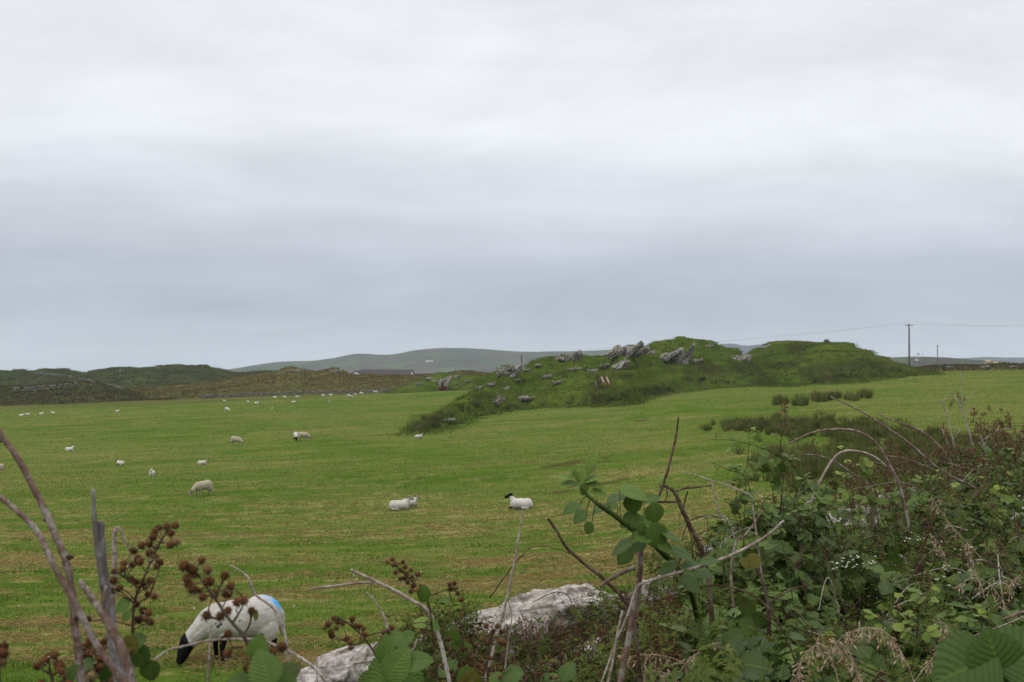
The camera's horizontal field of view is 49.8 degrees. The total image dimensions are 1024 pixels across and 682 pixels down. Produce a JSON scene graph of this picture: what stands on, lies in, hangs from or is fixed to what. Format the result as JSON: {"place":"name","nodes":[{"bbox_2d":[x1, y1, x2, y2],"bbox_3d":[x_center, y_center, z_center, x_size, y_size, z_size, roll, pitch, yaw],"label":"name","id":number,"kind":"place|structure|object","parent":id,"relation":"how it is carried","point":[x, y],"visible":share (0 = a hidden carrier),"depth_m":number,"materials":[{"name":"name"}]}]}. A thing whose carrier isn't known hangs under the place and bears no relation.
{"place":"outdoors","nodes":[
{"label":"outdoors","id":0,"kind":"place"},
{"bbox_2d":[0,382,142,405],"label":"heather slope","id":1,"kind":"structure","parent":0,"point":[74,394],"depth_m":275.13,"materials":[{"name":"plant"}]},
{"bbox_2d":[0,381,179,405],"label":"heather","id":2,"kind":"object","parent":1,"relation":"on","point":[109,390],"visible":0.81,"depth_m":276.39,"materials":[{"name":"brown plant"}]},
{"bbox_2d":[0,364,275,388],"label":"bracken hill","id":3,"kind":"structure","parent":0,"point":[175,367],"depth_m":433.87,"materials":[{"name":"green plant"}]},
{"bbox_2d":[0,364,276,388],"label":"bracken","id":4,"kind":"object","parent":3,"relation":"on","point":[129,378],"visible":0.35,"depth_m":433.91,"materials":[{"name":"green plant"}]},
{"bbox_2d":[126,365,488,398],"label":"brown moor","id":5,"kind":"structure","parent":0,"point":[295,385],"depth_m":293.59,"materials":[{"name":"brown plant"}]},
{"bbox_2d":[361,369,413,374],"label":"farmhouse","id":6,"kind":"object","parent":5,"relation":"on","point":[393,371],"visible":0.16,"depth_m":350.47,"materials":[{"name":"stone"}]},
{"bbox_2d":[227,348,609,373],"bbox_3d":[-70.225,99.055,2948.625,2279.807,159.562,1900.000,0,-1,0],"label":"distant hill","id":7,"kind":"structure","parent":0,"point":[446,360],"depth_m":2550.32,"materials":[{"name":"grey"}]},
{"bbox_2d":[0,370,1023,681],"bbox_3d":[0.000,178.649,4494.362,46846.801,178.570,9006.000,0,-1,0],"label":"field","id":8,"kind":"structure","parent":0,"point":[666,416],"depth_m":66.25,"materials":[{"name":"green plant"}]},
{"bbox_2d":[0,640,10,681],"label":"bramble","id":9,"kind":"object","parent":8,"relation":"on","point":[4,648],"visible":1,"depth_m":1.50,"materials":[{"name":"brown plant"}]},
{"bbox_2d":[0,428,85,681],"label":"dead stem","id":10,"kind":"object","parent":8,"relation":"on","point":[66,558],"visible":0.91,"depth_m":1.54,"materials":[{"name":"wood"}]},
{"bbox_2d":[32,650,78,681],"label":"bramble","id":11,"kind":"object","parent":8,"relation":"on","point":[70,673],"visible":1,"depth_m":1.49,"materials":[{"name":"brown plant"}]},
{"bbox_2d":[0,494,124,681],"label":"dead stem","id":12,"kind":"object","parent":8,"relation":"on","point":[93,639],"visible":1,"depth_m":1.44,"materials":[{"name":"wood"}]},
{"bbox_2d":[77,635,112,681],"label":"bramble","id":13,"kind":"object","parent":8,"relation":"on","point":[99,665],"visible":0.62,"depth_m":1.68,"materials":[{"name":"brown plant"}]},
{"bbox_2d":[78,579,136,681],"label":"dead stem","id":14,"kind":"object","parent":8,"relation":"on","point":[119,643],"visible":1,"depth_m":1.41,"materials":[{"name":"wood"}]},
{"bbox_2d":[91,489,124,681],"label":"dead stem","id":15,"kind":"object","parent":8,"relation":"on","point":[100,547],"visible":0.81,"depth_m":1.49,"materials":[{"name":"grey wood"}]},
{"bbox_2d":[110,526,129,624],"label":"dead stem","id":16,"kind":"object","parent":8,"relation":"on","point":[114,547],"visible":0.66,"depth_m":1.79,"materials":[{"name":"wood"}]},
{"bbox_2d":[86,520,181,680],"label":"bramble","id":17,"kind":"object","parent":8,"relation":"on","point":[148,668],"visible":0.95,"depth_m":1.74,"materials":[{"name":"brown plant"}]},
{"bbox_2d":[123,635,138,655],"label":"turning leaf","id":18,"kind":"object","parent":17,"relation":"attached to","point":[131,643],"visible":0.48,"depth_m":1.69,"materials":[{"name":"plant"}]},
{"bbox_2d":[189,480,212,495],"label":"sheep","id":19,"kind":"object","parent":8,"relation":"on","point":[203,485],"visible":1,"depth_m":56.44},
{"bbox_2d":[176,595,284,665],"bbox_3d":[-3.384,3.487,13.289,1.276,0.818,0.474,0,-1,-12],"label":"sheep","id":20,"kind":"object","parent":8,"relation":"on","point":[267,624],"visible":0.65,"depth_m":13.14},
{"bbox_2d":[177,556,301,681],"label":"bramble","id":21,"kind":"object","parent":8,"relation":"on","point":[264,664],"visible":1,"depth_m":1.43,"materials":[{"name":"brown plant"}]},
{"bbox_2d":[154,638,328,681],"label":"dead stem","id":22,"kind":"object","parent":8,"relation":"on","point":[316,669],"visible":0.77,"depth_m":1.89,"materials":[{"name":"plant"}]},
{"bbox_2d":[229,565,289,661],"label":"dead stem","id":23,"kind":"object","parent":8,"relation":"on","point":[273,609],"visible":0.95,"depth_m":1.89,"materials":[{"name":"plant"}]},
{"bbox_2d":[200,388,392,398],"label":"dry stone wall","id":24,"kind":"structure","parent":8,"relation":"on","point":[300,392],"depth_m":265.63,"materials":[{"name":"grey stone"}]},
{"bbox_2d":[321,614,433,681],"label":"bramble","id":25,"kind":"object","parent":8,"relation":"on","point":[390,662],"visible":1,"depth_m":2.16,"materials":[{"name":"green plant"}]},
{"bbox_2d":[307,568,450,681],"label":"dead stem","id":26,"kind":"object","parent":8,"relation":"on","point":[426,609],"visible":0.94,"depth_m":2.69,"materials":[{"name":"plant"}]},
{"bbox_2d":[388,495,413,510],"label":"sheep","id":27,"kind":"object","parent":8,"relation":"on","point":[398,505],"visible":0.98,"depth_m":46.40},
{"bbox_2d":[386,557,463,681],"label":"bramble","id":28,"kind":"object","parent":8,"relation":"on","point":[423,592],"visible":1,"depth_m":2.39,"materials":[{"name":"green plant"}]},
{"bbox_2d":[388,372,483,392],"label":"rocky hummock","id":29,"kind":"object","parent":8,"relation":"on","point":[460,382],"visible":0.45,"depth_m":273.76,"materials":[{"name":"green plant"}]},
{"bbox_2d":[383,372,485,393],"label":"tussock grass","id":30,"kind":"structure","parent":29,"relation":"on","point":[423,385],"depth_m":272.67,"materials":[{"name":"plant"}]},
{"bbox_2d":[438,622,507,681],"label":"bramble","id":31,"kind":"object","parent":8,"relation":"on","point":[454,638],"visible":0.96,"depth_m":2.79,"materials":[{"name":"green plant"}]},
{"bbox_2d":[459,670,481,681],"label":"turning leaf","id":32,"kind":"object","parent":31,"relation":"attached to","point":[471,676],"visible":1,"depth_m":2.69,"materials":[{"name":"plant"}]},
{"bbox_2d":[484,508,522,679],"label":"dead stem","id":33,"kind":"object","parent":8,"relation":"on","point":[502,617],"visible":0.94,"depth_m":3.38,"materials":[{"name":"plant"}]},
{"bbox_2d":[0,413,1023,681],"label":"cut straw","id":34,"kind":"object","parent":8,"relation":"on","point":[56,619],"visible":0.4,"depth_m":25.57,"materials":[{"name":"plant"}]},
{"bbox_2d":[504,493,532,509],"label":"sheep","id":35,"kind":"object","parent":8,"relation":"on","point":[521,503],"visible":0.98,"depth_m":44.54},
{"bbox_2d":[489,659,575,681],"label":"bramble","id":36,"kind":"object","parent":8,"relation":"on","point":[515,672],"visible":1,"depth_m":2.97,"materials":[{"name":"green plant"}]},
{"bbox_2d":[380,575,695,681],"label":"undergrowth","id":37,"kind":"object","parent":8,"relation":"on","point":[597,631],"visible":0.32,"depth_m":3.94,"materials":[{"name":"green plant"}]},
{"bbox_2d":[547,518,641,681],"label":"dead stem","id":38,"kind":"object","parent":8,"relation":"on","point":[617,592],"visible":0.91,"depth_m":2.88,"materials":[{"name":"brown wood"}]},
{"bbox_2d":[381,336,808,436],"bbox_3d":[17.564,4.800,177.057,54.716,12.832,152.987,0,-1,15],"label":"rocky knoll","id":39,"kind":"structure","parent":8,"relation":"on","point":[671,373],"depth_m":165.30,"materials":[{"name":"green plant"}]},
{"bbox_2d":[403,397,481,432],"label":"rushes","id":40,"kind":"object","parent":39,"relation":"on","point":[431,420],"visible":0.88,"depth_m":113.09,"materials":[{"name":"green plant"}]},
{"bbox_2d":[496,363,522,378],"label":"rock outcrop","id":41,"kind":"object","parent":39,"relation":"on","point":[513,371],"visible":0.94,"depth_m":163.75,"materials":[{"name":"stone"}]},
{"bbox_2d":[554,350,582,361],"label":"rock outcrop","id":42,"kind":"object","parent":39,"relation":"on","point":[577,355],"visible":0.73,"depth_m":173.98,"materials":[{"name":"stone"}]},
{"bbox_2d":[606,341,649,360],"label":"rock outcrop","id":43,"kind":"object","parent":39,"relation":"on","point":[633,351],"visible":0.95,"depth_m":166.35,"materials":[{"name":"stone"}]},
{"bbox_2d":[576,371,764,405],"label":"rushes","id":44,"kind":"object","parent":39,"relation":"on","point":[605,399],"visible":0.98,"depth_m":151.09,"materials":[{"name":"green plant"}]},
{"bbox_2d":[599,550,643,681],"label":"dead stem","id":45,"kind":"object","parent":8,"relation":"on","point":[627,645],"visible":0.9,"depth_m":2.68,"materials":[{"name":"plant"}]},
{"bbox_2d":[556,460,719,621],"bbox_3d":[0.403,1.158,3.204,0.371,1.747,1.549,0,-1,9],"label":"bramble","id":46,"kind":"object","parent":8,"relation":"on","point":[654,534],"visible":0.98,"depth_m":2.58,"materials":[{"name":"green plant"}]},
{"bbox_2d":[739,553,760,568],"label":"turning leaf","id":47,"kind":"object","parent":46,"relation":"attached to","point":[751,560],"visible":1,"depth_m":3.29,"materials":[{"name":"plant"}]},
{"bbox_2d":[295,487,1023,681],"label":"dry stone wall","id":48,"kind":"structure","parent":8,"relation":"on","point":[336,665],"depth_m":5.26,"materials":[{"name":"grey stone"}]},
{"bbox_2d":[657,417,678,502],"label":"dead stem","id":49,"kind":"object","parent":8,"relation":"on","point":[666,474],"visible":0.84,"depth_m":2.74,"materials":[{"name":"brown wood"}]},
{"bbox_2d":[643,484,714,624],"bbox_3d":[0.528,1.258,3.576,0.317,1.585,0.027,0,-1,0],"label":"dead stem","id":50,"kind":"object","parent":8,"relation":"on","point":[700,550],"visible":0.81,"depth_m":3.58,"materials":[{"name":"brown wood"}]},
{"bbox_2d":[601,520,783,681],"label":"dead stem","id":51,"kind":"object","parent":8,"relation":"on","point":[723,558],"visible":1,"depth_m":2.59,"materials":[{"name":"wood"}]},
{"bbox_2d":[363,432,1023,681],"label":"undergrowth","id":52,"kind":"object","parent":8,"relation":"on","point":[723,677],"visible":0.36,"depth_m":4.08,"materials":[{"name":"green plant"}]},
{"bbox_2d":[676,559,716,615],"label":"bramble shoot","id":53,"kind":"object","parent":8,"relation":"on","point":[685,597],"visible":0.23,"depth_m":4.17,"materials":[{"name":"green plant"}]},
{"bbox_2d":[707,515,739,608],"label":"bramble shoot","id":54,"kind":"object","parent":8,"relation":"on","point":[717,527],"visible":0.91,"depth_m":4.58,"materials":[{"name":"green plant"}]},
{"bbox_2d":[684,473,765,603],"bbox_3d":[0.979,1.343,4.975,0.398,1.491,0.011,0,-1,0],"label":"dead stem","id":55,"kind":"object","parent":8,"relation":"on","point":[752,511],"visible":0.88,"depth_m":4.98,"materials":[{"name":"wood"}]},
{"bbox_2d":[705,461,767,577],"bbox_3d":[1.059,1.309,5.185,0.300,1.488,0.081,0,-1,14],"label":"bramble shoot","id":56,"kind":"object","parent":8,"relation":"on","point":[731,468],"visible":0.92,"depth_m":5.19,"materials":[{"name":"green plant"}]},
{"bbox_2d":[724,460,758,581],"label":"bramble shoot","id":57,"kind":"object","parent":8,"relation":"on","point":[735,505],"visible":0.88,"depth_m":5.18,"materials":[{"name":"green plant"}]},
{"bbox_2d":[735,427,755,582],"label":"bramble shoot","id":58,"kind":"object","parent":8,"relation":"on","point":[744,483],"visible":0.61,"depth_m":5.39,"materials":[{"name":"green plant"}]},
{"bbox_2d":[730,510,762,607],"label":"dead stem","id":59,"kind":"object","parent":8,"relation":"on","point":[740,537],"visible":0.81,"depth_m":3.88,"materials":[{"name":"plant"}]},
{"bbox_2d":[489,463,1009,619],"bbox_3d":[1.766,1.283,6.607,2.728,1.190,2.883,-1,-1,39],"label":"bramble bush","id":60,"kind":"object","parent":8,"relation":"on","point":[823,515],"visible":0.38,"depth_m":6.41,"materials":[{"name":"green plant"}]},
{"bbox_2d":[744,488,779,581],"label":"bramble shoot","id":61,"kind":"object","parent":8,"relation":"on","point":[767,515],"visible":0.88,"depth_m":4.97,"materials":[{"name":"green plant"}]},
{"bbox_2d":[503,525,1023,680],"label":"bramble bush","id":62,"kind":"object","parent":8,"relation":"on","point":[755,588],"visible":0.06,"depth_m":4.81,"materials":[{"name":"green plant"}]},
{"bbox_2d":[753,450,795,553],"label":"bramble shoot","id":63,"kind":"object","parent":8,"relation":"on","point":[772,463],"visible":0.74,"depth_m":5.38,"materials":[{"name":"green plant"}]},
{"bbox_2d":[709,430,845,618],"bbox_3d":[1.348,1.252,5.557,0.698,1.602,0.129,0,-1,0],"label":"bramble shoot","id":64,"kind":"object","parent":8,"relation":"on","point":[760,440],"visible":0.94,"depth_m":5.59,"materials":[{"name":"green plant"}]},
{"bbox_2d":[758,491,804,644],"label":"bramble shoot","id":65,"kind":"object","parent":8,"relation":"on","point":[798,574],"visible":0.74,"depth_m":4.19,"materials":[{"name":"green plant"}]},
{"bbox_2d":[755,568,809,635],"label":"dead stem","id":66,"kind":"object","parent":8,"relation":"on","point":[768,602],"visible":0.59,"depth_m":3.38,"materials":[{"name":"brown plant"}]},
{"bbox_2d":[768,399,797,552],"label":"bramble shoot","id":67,"kind":"object","parent":8,"relation":"on","point":[782,466],"visible":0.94,"depth_m":5.58,"materials":[{"name":"green plant"}]},
{"bbox_2d":[565,534,1023,681],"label":"bramble bush","id":68,"kind":"object","parent":8,"relation":"on","point":[748,655],"visible":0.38,"depth_m":3.23,"materials":[{"name":"green plant"}]},
{"bbox_2d":[618,647,690,672],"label":"grass stem","id":69,"kind":"object","parent":68,"relation":"on","point":[646,656],"visible":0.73,"depth_m":2.98,"materials":[{"name":"beige plant"}]},
{"bbox_2d":[778,472,814,547],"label":"bramble shoot","id":70,"kind":"object","parent":8,"relation":"on","point":[786,502],"visible":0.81,"depth_m":5.58,"materials":[{"name":"green plant"}]},
{"bbox_2d":[576,420,1023,681],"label":"long grass","id":71,"kind":"structure","parent":8,"relation":"on","point":[896,567],"depth_m":5.54,"materials":[{"name":"green plant"}]},
{"bbox_2d":[790,635,838,681],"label":"grass stem","id":72,"kind":"object","parent":71,"relation":"on","point":[813,658],"visible":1,"depth_m":2.48,"materials":[{"name":"beige plant"}]},
{"bbox_2d":[824,638,863,681],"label":"grass stem","id":73,"kind":"object","parent":71,"relation":"on","point":[858,677],"visible":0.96,"depth_m":2.58,"materials":[{"name":"beige plant"}]},
{"bbox_2d":[838,620,913,681],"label":"grass stem","id":74,"kind":"object","parent":71,"relation":"on","point":[882,634],"visible":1,"depth_m":2.58,"materials":[{"name":"beige plant"}]},
{"bbox_2d":[652,584,965,681],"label":"bramble bush","id":75,"kind":"object","parent":8,"relation":"on","point":[876,659],"visible":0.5,"depth_m":3.66,"materials":[{"name":"green plant"}]},
{"bbox_2d":[791,492,832,584],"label":"bramble shoot","id":76,"kind":"object","parent":8,"relation":"on","point":[816,516],"visible":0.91,"depth_m":5.18,"materials":[{"name":"green plant"}]},
{"bbox_2d":[808,483,851,615],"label":"bramble shoot","id":77,"kind":"object","parent":8,"relation":"on","point":[826,526],"visible":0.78,"depth_m":5.36,"materials":[{"name":"green plant"}]},
{"bbox_2d":[751,341,922,383],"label":"grassy knoll","id":78,"kind":"structure","parent":8,"relation":"on","point":[806,366],"depth_m":190.92,"materials":[{"name":"green plant"}]},
{"bbox_2d":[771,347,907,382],"bbox_3d":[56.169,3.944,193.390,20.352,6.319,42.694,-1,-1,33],"label":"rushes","id":79,"kind":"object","parent":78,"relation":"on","point":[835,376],"visible":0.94,"depth_m":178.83,"materials":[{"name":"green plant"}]},
{"bbox_2d":[743,340,950,385],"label":"tussock grass","id":80,"kind":"structure","parent":78,"relation":"on","point":[900,374],"depth_m":195.41,"materials":[{"name":"green plant"}]},
{"bbox_2d":[697,409,984,449],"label":"rushes","id":81,"kind":"object","parent":8,"relation":"on","point":[870,428],"visible":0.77,"depth_m":77.49,"materials":[{"name":"green plant"}]},
{"bbox_2d":[802,449,886,524],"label":"dead stem","id":82,"kind":"object","parent":8,"relation":"on","point":[830,463],"visible":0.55,"depth_m":6.18,"materials":[{"name":"wood"}]},
{"bbox_2d":[834,445,858,534],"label":"bramble shoot","id":83,"kind":"object","parent":8,"relation":"on","point":[845,494],"visible":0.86,"depth_m":6.46,"materials":[{"name":"green plant"}]},
{"bbox_2d":[787,428,910,564],"bbox_3d":[1.958,1.299,6.375,0.732,1.591,0.026,0,-1,0],"label":"dead stem","id":84,"kind":"object","parent":8,"relation":"on","point":[895,477],"visible":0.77,"depth_m":6.38,"materials":[{"name":"plant"}]},
{"bbox_2d":[699,507,1023,642],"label":"bramble bush","id":85,"kind":"object","parent":8,"relation":"on","point":[796,560],"visible":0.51,"depth_m":5.24,"materials":[{"name":"green plant"}]},
{"bbox_2d":[853,456,883,559],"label":"bramble shoot","id":86,"kind":"object","parent":8,"relation":"on","point":[865,461],"visible":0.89,"depth_m":6.48,"materials":[{"name":"green plant"}]},
{"bbox_2d":[731,424,1012,492],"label":"rushes","id":87,"kind":"object","parent":8,"relation":"on","point":[814,465],"visible":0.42,"depth_m":53.02,"materials":[{"name":"green plant"}]},
{"bbox_2d":[863,592,905,657],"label":"bramble shoot","id":88,"kind":"object","parent":8,"relation":"on","point":[871,615],"visible":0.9,"depth_m":3.57,"materials":[{"name":"green plant"}]},
{"bbox_2d":[877,487,908,550],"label":"bramble shoot","id":89,"kind":"object","parent":8,"relation":"on","point":[885,502],"visible":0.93,"depth_m":6.38,"materials":[{"name":"green plant"}]},
{"bbox_2d":[774,420,1023,560],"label":"bramble bush","id":90,"kind":"object","parent":8,"relation":"on","point":[965,461],"visible":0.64,"depth_m":8.14,"materials":[{"name":"green plant"}]},
{"bbox_2d":[904,475,929,547],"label":"bramble shoot","id":91,"kind":"object","parent":8,"relation":"on","point":[915,499],"visible":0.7,"depth_m":6.59,"materials":[{"name":"green plant"}]},
{"bbox_2d":[892,586,943,679],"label":"bramble shoot","id":92,"kind":"object","parent":8,"relation":"on","point":[927,635],"visible":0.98,"depth_m":3.38,"materials":[{"name":"green plant"}]},
{"bbox_2d":[831,396,1011,542],"bbox_3d":[2.882,1.225,7.578,1.372,1.691,0.030,0,-1,0],"label":"dead stem","id":93,"kind":"object","parent":8,"relation":"on","point":[931,462],"visible":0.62,"depth_m":7.58,"materials":[{"name":"plant"}]},
{"bbox_2d":[831,456,1023,654],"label":"bramble bush","id":94,"kind":"object","parent":8,"relation":"on","point":[991,572],"visible":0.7,"depth_m":5.91,"materials":[{"name":"green plant"}]},
{"bbox_2d":[866,392,1023,504],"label":"bramble bush","id":95,"kind":"object","parent":8,"relation":"on","point":[1000,423],"visible":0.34,"depth_m":9.67,"materials":[{"name":"green plant"}]},
{"bbox_2d":[931,624,1023,681],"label":"bramble leaf spray","id":96,"kind":"object","parent":8,"relation":"on","point":[987,654],"visible":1,"depth_m":1.50,"materials":[{"name":"green plant"}]},
{"bbox_2d":[955,602,1001,629],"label":"bramble shoot","id":97,"kind":"object","parent":8,"relation":"on","point":[962,617],"visible":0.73,"depth_m":3.58,"materials":[{"name":"green plant"}]},
{"bbox_2d":[952,574,1014,623],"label":"grass stem","id":98,"kind":"object","parent":8,"relation":"on","point":[964,582],"visible":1,"depth_m":3.58,"materials":[{"name":"beige plant"}]},
{"bbox_2d":[999,432,1023,519],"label":"bramble shoot","id":99,"kind":"object","parent":8,"relation":"on","point":[1009,456],"visible":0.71,"depth_m":7.19,"materials":[{"name":"green plant"}]},
{"bbox_2d":[0,0,1023,371],"label":"sky","id":100,"kind":"structure","parent":0,"point":[225,184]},
{"bbox_2d":[889,357,1019,366],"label":"headland hill","id":101,"kind":"structure","parent":0,"point":[926,361],"depth_m":1296.67,"materials":[{"name":"green plant"}]},
{"bbox_2d":[916,362,1023,371],"bbox_3d":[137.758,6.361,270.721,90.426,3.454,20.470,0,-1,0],"label":"bank grass","id":102,"kind":"structure","parent":0,"point":[965,367],"depth_m":267.66,"materials":[{"name":"green plant"}]},
{"bbox_2d":[958,357,1023,362],"bbox_3d":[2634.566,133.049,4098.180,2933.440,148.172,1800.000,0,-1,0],"label":"distant shore hill","id":103,"kind":"structure","parent":0,"point":[1014,359],"depth_m":3858.78,"materials":[{"name":"grey"}]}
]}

